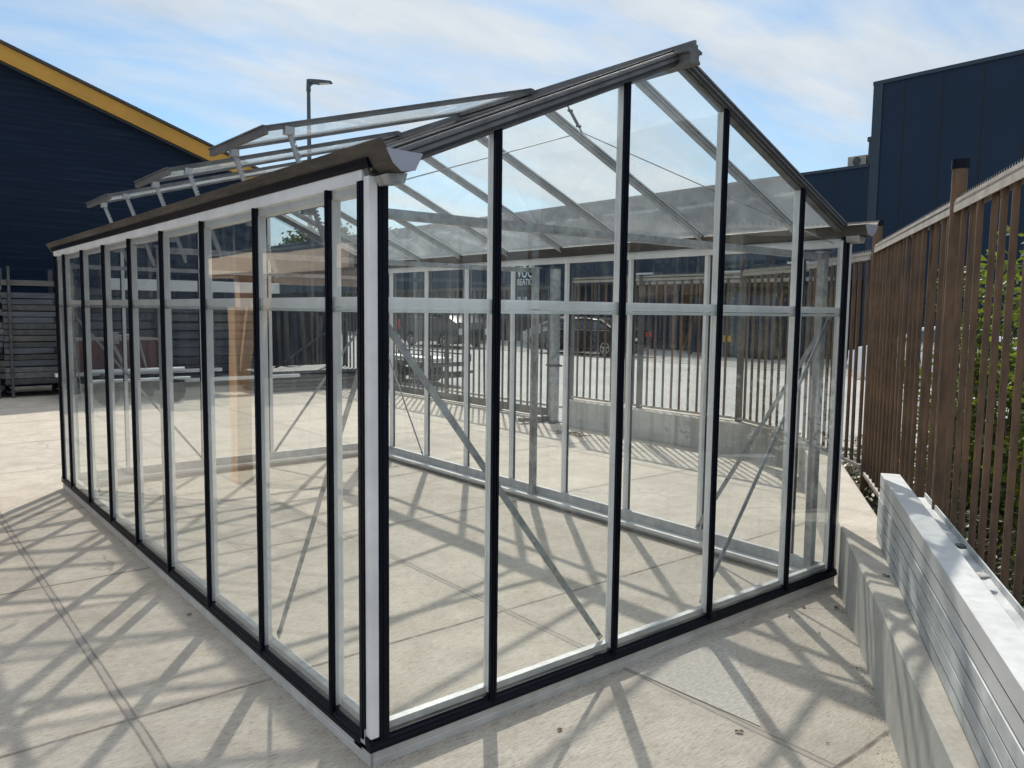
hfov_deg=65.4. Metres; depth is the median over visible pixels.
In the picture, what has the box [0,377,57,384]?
profile bundle
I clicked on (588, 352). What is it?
paving bands
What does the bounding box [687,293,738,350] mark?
door
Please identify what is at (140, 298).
profile bundle
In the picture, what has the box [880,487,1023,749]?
aluminium profile
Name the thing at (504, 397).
kerb
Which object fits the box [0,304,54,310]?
profile bundle
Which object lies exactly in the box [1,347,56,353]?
profile bundle
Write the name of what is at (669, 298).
door
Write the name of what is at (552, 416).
gate post
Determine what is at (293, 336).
upright panel
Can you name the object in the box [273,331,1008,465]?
street
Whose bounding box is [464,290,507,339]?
door
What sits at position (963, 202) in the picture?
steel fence
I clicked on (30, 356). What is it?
profile bundle
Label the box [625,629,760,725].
concrete patch
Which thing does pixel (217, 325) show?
profile bundle
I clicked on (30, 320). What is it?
profile bundle
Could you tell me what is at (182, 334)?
profile bundle
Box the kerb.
[284,366,926,460]
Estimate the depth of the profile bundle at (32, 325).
14.86 m
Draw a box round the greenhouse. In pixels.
[46,40,879,767]
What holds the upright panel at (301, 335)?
in the panel rack at (300, 350)
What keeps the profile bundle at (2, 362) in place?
on the storage rack
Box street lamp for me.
[306,79,332,316]
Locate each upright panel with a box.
[272,311,282,365]
[280,311,289,365]
[288,312,298,365]
[292,311,306,364]
[304,311,313,364]
[313,316,322,364]
[317,311,325,363]
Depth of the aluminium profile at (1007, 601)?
3.18 m
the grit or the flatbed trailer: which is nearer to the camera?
the grit
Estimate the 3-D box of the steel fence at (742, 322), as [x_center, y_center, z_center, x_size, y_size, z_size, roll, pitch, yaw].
[2.934,-0.402,9.084,0.079,1.880,1.297,-1,5,-15]
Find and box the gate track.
[389,390,540,415]
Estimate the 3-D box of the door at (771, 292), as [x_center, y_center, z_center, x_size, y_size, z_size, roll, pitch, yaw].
[10.943,-2.499,32.704,0.110,2.700,3.000,-4,7,-39]
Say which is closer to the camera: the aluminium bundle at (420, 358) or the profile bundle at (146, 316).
the profile bundle at (146, 316)
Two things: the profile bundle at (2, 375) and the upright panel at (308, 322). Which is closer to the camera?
the profile bundle at (2, 375)
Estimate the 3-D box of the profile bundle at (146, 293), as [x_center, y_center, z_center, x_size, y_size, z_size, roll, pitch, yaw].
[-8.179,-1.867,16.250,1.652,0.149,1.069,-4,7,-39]
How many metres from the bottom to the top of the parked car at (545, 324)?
1.483 m
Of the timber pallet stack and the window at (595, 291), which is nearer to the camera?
the timber pallet stack
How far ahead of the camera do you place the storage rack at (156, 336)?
16.35 m
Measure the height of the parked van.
2.293 m
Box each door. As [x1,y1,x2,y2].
[397,291,455,333]
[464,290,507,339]
[539,310,563,322]
[644,289,679,349]
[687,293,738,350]
[750,289,812,357]
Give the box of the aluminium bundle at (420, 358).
[389,353,450,361]
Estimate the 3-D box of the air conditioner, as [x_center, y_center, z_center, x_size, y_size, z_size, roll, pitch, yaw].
[13.239,-8.381,30.226,0.710,0.440,0.760,-4,7,-39]
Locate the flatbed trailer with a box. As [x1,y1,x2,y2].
[389,349,472,382]
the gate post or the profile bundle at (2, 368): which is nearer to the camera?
the gate post
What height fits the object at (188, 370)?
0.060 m
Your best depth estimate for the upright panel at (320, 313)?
19.23 m
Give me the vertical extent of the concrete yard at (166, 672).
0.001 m
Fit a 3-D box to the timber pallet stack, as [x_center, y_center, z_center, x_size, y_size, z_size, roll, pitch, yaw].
[-4.419,-0.125,17.268,2.491,0.420,1.040,-4,7,-39]
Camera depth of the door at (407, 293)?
53.78 m
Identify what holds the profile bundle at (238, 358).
on the storage rack
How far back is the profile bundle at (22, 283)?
14.81 m
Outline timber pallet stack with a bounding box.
[242,365,357,390]
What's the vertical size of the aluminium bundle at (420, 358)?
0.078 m
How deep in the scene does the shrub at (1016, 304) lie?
5.34 m
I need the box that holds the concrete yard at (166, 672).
[0,380,901,767]
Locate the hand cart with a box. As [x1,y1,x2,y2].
[127,334,190,400]
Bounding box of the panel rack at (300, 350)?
[252,312,347,367]
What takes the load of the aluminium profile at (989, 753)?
on the aluminium profile at (969, 733)
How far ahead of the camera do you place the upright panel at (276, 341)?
18.38 m
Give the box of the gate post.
[518,267,562,423]
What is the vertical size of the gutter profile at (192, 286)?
0.220 m
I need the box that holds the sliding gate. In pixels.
[341,286,549,414]
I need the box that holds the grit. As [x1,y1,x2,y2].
[10,479,897,767]
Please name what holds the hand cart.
on the concrete yard at (166, 672)
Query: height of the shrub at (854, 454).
0.824 m
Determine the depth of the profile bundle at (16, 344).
14.92 m
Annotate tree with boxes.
[274,227,318,244]
[301,222,397,241]
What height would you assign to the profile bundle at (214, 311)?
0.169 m
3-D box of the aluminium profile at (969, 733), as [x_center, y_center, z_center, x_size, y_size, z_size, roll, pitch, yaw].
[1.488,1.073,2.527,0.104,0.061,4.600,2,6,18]
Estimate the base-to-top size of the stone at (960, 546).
0.021 m
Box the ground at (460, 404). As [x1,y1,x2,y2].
[399,394,529,416]
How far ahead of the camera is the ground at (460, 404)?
14.67 m
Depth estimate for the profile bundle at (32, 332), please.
14.89 m
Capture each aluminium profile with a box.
[876,530,989,767]
[877,508,1015,767]
[877,518,1002,767]
[878,497,1023,767]
[880,473,1023,721]
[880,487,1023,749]
[918,493,1023,633]
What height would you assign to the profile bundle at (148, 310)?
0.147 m
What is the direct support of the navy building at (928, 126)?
on the street
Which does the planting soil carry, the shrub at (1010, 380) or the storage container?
the shrub at (1010, 380)
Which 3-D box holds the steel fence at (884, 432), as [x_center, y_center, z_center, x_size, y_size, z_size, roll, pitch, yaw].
[2.641,-0.012,5.472,0.082,2.475,2.731,2,5,17]
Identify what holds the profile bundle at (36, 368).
on the storage rack at (10, 337)
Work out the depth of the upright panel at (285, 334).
18.51 m
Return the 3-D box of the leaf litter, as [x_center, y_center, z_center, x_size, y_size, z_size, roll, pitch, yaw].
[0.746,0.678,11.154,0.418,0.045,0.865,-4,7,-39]
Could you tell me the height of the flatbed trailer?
0.725 m
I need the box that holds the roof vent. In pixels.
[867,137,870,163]
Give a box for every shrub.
[844,426,926,490]
[895,324,1013,521]
[913,265,1023,554]
[955,225,1023,579]
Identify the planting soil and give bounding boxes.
[842,461,1023,605]
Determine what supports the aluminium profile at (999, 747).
on the aluminium profile at (989, 753)
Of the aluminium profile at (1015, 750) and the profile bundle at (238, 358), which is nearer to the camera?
the aluminium profile at (1015, 750)
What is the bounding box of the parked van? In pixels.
[398,297,486,347]
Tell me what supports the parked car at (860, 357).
on the street
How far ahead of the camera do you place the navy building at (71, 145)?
17.09 m
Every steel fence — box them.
[569,275,638,405]
[636,271,739,418]
[735,265,808,434]
[799,250,871,467]
[860,201,949,501]
[931,158,1023,604]
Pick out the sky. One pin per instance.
(803, 72)
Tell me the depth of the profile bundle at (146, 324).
16.24 m
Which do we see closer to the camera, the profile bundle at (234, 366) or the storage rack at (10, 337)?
the storage rack at (10, 337)
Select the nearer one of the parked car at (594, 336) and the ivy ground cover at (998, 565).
the ivy ground cover at (998, 565)
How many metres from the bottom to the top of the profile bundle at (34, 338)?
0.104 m
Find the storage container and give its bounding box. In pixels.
[688,295,805,359]
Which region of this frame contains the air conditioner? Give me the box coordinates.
[848,155,867,165]
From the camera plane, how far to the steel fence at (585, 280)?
11.62 m
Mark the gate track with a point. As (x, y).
(463, 403)
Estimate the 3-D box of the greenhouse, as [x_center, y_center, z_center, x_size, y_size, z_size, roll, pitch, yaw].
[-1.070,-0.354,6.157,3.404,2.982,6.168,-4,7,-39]
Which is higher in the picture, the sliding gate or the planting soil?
the sliding gate
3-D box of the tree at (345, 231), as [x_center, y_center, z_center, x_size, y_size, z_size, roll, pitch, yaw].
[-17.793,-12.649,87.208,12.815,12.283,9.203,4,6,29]
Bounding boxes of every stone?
[954,543,966,548]
[976,572,991,579]
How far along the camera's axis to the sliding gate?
14.51 m
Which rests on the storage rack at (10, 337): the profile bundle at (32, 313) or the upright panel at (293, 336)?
the profile bundle at (32, 313)
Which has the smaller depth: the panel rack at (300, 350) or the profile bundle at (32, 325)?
the profile bundle at (32, 325)
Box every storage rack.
[0,266,58,397]
[139,291,159,389]
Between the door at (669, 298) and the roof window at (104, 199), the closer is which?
the roof window at (104, 199)
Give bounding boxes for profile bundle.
[0,280,53,286]
[0,292,54,298]
[0,298,54,304]
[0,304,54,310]
[0,310,55,316]
[0,316,55,322]
[0,359,4,365]
[0,366,4,372]
[0,372,4,378]
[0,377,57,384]
[1,323,55,328]
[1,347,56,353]
[2,341,56,347]
[2,353,56,359]
[3,329,55,334]
[3,335,56,341]
[3,365,57,372]
[3,371,57,378]
[4,359,57,365]
[126,290,154,296]
[126,297,154,299]
[126,305,154,312]
[126,313,155,320]
[127,321,155,328]
[127,329,155,336]
[150,321,252,329]
[152,313,252,320]
[171,306,252,312]
[172,330,252,338]
[172,338,253,346]
[172,346,253,355]
[173,354,253,364]
[173,362,253,372]
[175,371,244,381]
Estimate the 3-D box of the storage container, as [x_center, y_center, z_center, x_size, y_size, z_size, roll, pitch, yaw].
[9.363,-2.308,31.949,2.240,2.420,3.900,-4,7,-39]
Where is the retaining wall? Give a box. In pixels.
[562,398,979,767]
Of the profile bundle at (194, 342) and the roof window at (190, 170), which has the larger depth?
the profile bundle at (194, 342)
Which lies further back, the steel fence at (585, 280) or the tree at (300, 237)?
the tree at (300, 237)
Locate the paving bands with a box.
[402,341,973,384]
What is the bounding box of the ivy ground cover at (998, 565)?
[806,434,1023,608]
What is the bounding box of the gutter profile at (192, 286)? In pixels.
[125,279,278,293]
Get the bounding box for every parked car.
[523,317,587,343]
[539,318,651,355]
[847,326,1017,378]
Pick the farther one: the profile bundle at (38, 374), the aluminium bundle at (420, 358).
the aluminium bundle at (420, 358)
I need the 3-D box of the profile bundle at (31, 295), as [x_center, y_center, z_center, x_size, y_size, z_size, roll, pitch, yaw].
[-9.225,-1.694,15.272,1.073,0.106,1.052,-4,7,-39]
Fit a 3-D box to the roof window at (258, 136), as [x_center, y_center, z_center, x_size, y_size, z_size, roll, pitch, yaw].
[-0.731,-1.130,4.385,1.610,1.104,0.728,-4,7,-39]
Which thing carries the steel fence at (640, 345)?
on the retaining wall
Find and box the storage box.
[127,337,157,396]
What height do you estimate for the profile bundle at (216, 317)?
0.170 m
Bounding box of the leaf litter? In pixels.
[547,429,589,436]
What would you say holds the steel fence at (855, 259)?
on the retaining wall
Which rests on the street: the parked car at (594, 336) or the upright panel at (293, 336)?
the parked car at (594, 336)
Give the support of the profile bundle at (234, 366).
on the storage rack
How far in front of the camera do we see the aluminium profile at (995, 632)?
2.67 m
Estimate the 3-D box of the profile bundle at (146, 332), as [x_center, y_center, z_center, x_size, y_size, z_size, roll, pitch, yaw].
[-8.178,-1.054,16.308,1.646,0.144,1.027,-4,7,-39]
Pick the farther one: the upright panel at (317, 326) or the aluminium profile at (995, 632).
the upright panel at (317, 326)
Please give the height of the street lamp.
8.860 m
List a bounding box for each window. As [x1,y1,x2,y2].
[85,159,308,266]
[133,131,400,262]
[208,88,533,277]
[582,288,626,317]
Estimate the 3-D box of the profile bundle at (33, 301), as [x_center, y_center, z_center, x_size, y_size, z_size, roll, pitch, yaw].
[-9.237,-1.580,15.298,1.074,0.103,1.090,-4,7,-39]
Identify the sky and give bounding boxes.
[0,0,1023,245]
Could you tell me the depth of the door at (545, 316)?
43.82 m
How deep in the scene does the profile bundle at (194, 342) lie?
17.43 m
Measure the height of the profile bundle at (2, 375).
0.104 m
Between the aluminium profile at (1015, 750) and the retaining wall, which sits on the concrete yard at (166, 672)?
the retaining wall
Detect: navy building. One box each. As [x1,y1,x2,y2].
[0,39,258,386]
[271,49,1023,359]
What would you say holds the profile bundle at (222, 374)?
on the storage rack
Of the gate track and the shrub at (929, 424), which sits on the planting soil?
the shrub at (929, 424)
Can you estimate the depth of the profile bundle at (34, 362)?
14.94 m
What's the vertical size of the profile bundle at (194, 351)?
0.170 m

